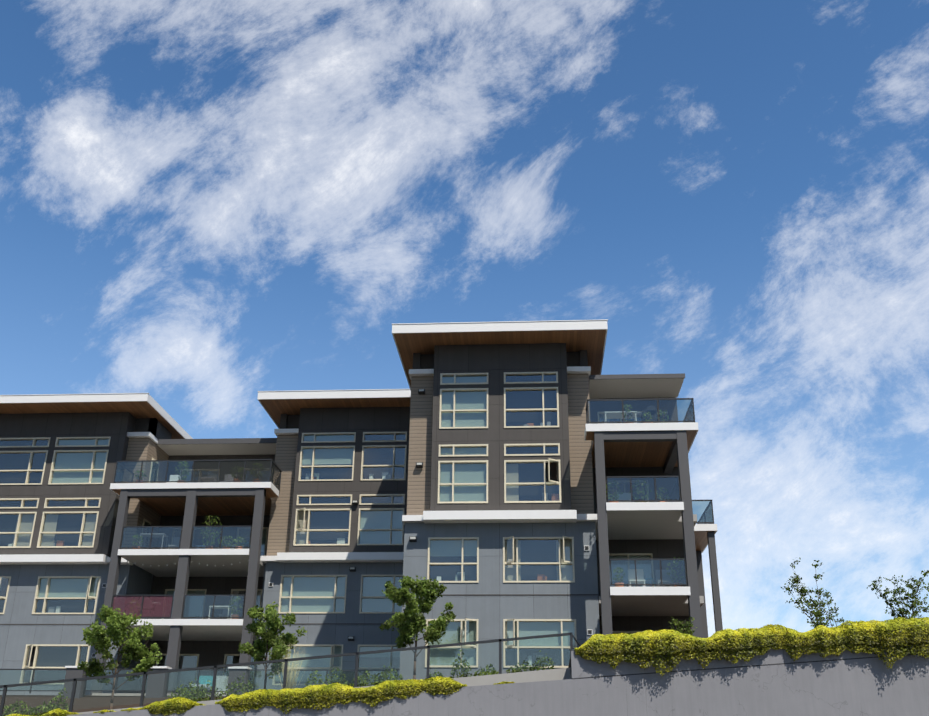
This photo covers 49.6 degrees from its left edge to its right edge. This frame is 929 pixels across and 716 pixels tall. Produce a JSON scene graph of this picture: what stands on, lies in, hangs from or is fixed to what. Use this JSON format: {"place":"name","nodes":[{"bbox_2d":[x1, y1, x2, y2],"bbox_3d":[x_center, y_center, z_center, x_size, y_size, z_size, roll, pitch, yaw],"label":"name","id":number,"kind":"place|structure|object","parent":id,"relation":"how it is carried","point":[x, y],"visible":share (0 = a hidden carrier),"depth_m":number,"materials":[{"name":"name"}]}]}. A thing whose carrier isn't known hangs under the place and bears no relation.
{"place":"outdoors","nodes":[
{"label":"outdoors","id":0,"kind":"place"},
{"bbox_2d":[0,0,928,636],"label":"sky","id":1,"kind":"structure","parent":0,"point":[207,206],"materials":[{"name":"blue"}]},
{"label":"ground","id":2,"kind":"structure","parent":0,"visible":0},
{"bbox_2d":[0,656,571,715],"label":"terrace and ramp","id":3,"kind":"structure","parent":2,"relation":"on","point":[544,675],"depth_m":36.35,"materials":[{"name":"concrete"}]},
{"bbox_2d":[0,393,192,694],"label":"apartment building","id":4,"kind":"structure","parent":3,"relation":"on","point":[105,431],"depth_m":46.58,"materials":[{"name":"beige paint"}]},
{"bbox_2d":[77,604,161,709],"bbox_3d":[-11.374,9.972,33.196,2.649,3.521,2.784,8,-24,-17],"label":"tree","id":5,"kind":"object","parent":3,"relation":"on","point":[117,630],"visible":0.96,"depth_m":33.41,"materials":[{"name":"green plant"}]},
{"bbox_2d":[90,438,281,695],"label":"balcony stack","id":6,"kind":"object","parent":3,"relation":"on","point":[240,509],"visible":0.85,"depth_m":44.77,"materials":[{"name":"grey paint"}]},
{"bbox_2d":[0,666,399,697],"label":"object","id":7,"kind":"structure","parent":3,"relation":"on","point":[12,676],"depth_m":40.32,"materials":[{"name":"paint"}]},
{"bbox_2d":[238,601,306,688],"bbox_3d":[-6.280,9.764,33.336,2.154,3.326,2.118,-11,-26,26],"label":"tree","id":8,"kind":"object","parent":3,"relation":"on","point":[267,631],"visible":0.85,"depth_m":33.35,"materials":[{"name":"green plant"}]},
{"bbox_2d":[0,632,580,715],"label":"ramp railing","id":9,"kind":"object","parent":3,"relation":"on","point":[144,678],"visible":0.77,"depth_m":30.06,"materials":[{"name":"grey metal"}]},
{"bbox_2d":[275,642,305,688],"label":"ornamental grass","id":10,"kind":"object","parent":3,"relation":"on","point":[289,683],"depth_m":32.33,"materials":[{"name":"beige plant"}]},
{"bbox_2d":[0,375,650,693],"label":"windows","id":11,"kind":"structure","parent":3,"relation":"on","point":[10,460],"depth_m":44.90,"materials":[{"name":"grey"}]},
{"bbox_2d":[392,319,607,679],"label":"tower wing","id":12,"kind":"structure","parent":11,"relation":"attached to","point":[456,373],"depth_m":38.19,"materials":[{"name":"grey paint"}]},
{"bbox_2d":[255,389,410,681],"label":"apartment building","id":13,"kind":"structure","parent":3,"relation":"on","point":[316,589],"depth_m":45.16,"materials":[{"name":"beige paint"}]},
{"bbox_2d":[2,410,685,715],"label":"plants","id":14,"kind":"object","parent":3,"relation":"on","point":[201,696],"visible":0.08,"depth_m":33.24,"materials":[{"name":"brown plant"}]},
{"bbox_2d":[379,575,455,678],"bbox_3d":[-1.696,8.997,33.081,2.750,3.614,3.334,-1,-23,4],"label":"tree","id":15,"kind":"object","parent":3,"relation":"on","point":[409,622],"visible":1,"depth_m":33.28,"materials":[{"name":"green plant"}]},
{"bbox_2d":[584,373,722,637],"bbox_3d":[7.499,8.568,43.187,5.020,12.730,16.700,-1,-23,4],"label":"balcony stack","id":16,"kind":"object","parent":3,"relation":"on","point":[637,455],"visible":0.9,"depth_m":37.02,"materials":[{"name":"grey paint"}]},
{"bbox_2d":[781,557,843,627],"bbox_3d":[10.289,7.230,29.779,1.688,2.705,0.713,7,-24,-15],"label":"rose shrub","id":17,"kind":"object","parent":3,"relation":"on","point":[818,615],"visible":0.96,"depth_m":29.75,"materials":[{"name":"green plant"}]},
{"bbox_2d":[867,570,928,619],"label":"rose shrub","id":18,"kind":"object","parent":3,"relation":"on","point":[902,611],"visible":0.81,"depth_m":29.42,"materials":[{"name":"green plant"}]},
{"bbox_2d":[916,582,928,615],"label":"rose shrub","id":19,"kind":"object","parent":3,"relation":"on","point":[921,602],"visible":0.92,"depth_m":29.42,"materials":[{"name":"green plant"}]},
{"bbox_2d":[66,637,928,715],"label":"retaining wall","id":20,"kind":"structure","parent":2,"relation":"on","point":[777,682],"depth_m":28.12,"materials":[{"name":"paint"}]},
{"bbox_2d":[7,617,928,715],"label":"hedge","id":21,"kind":"object","parent":20,"relation":"on","point":[841,637],"visible":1,"depth_m":28.32,"materials":[{"name":"green plant"}]},
{"bbox_2d":[670,617,696,634],"bbox_3d":[6.302,7.962,29.185,0.899,0.905,0.459,-1,-23,4],"label":"shrub","id":22,"kind":"object","parent":21,"relation":"on","point":[679,627],"visible":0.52,"depth_m":29.24,"materials":[{"name":"green plant"}]}
]}

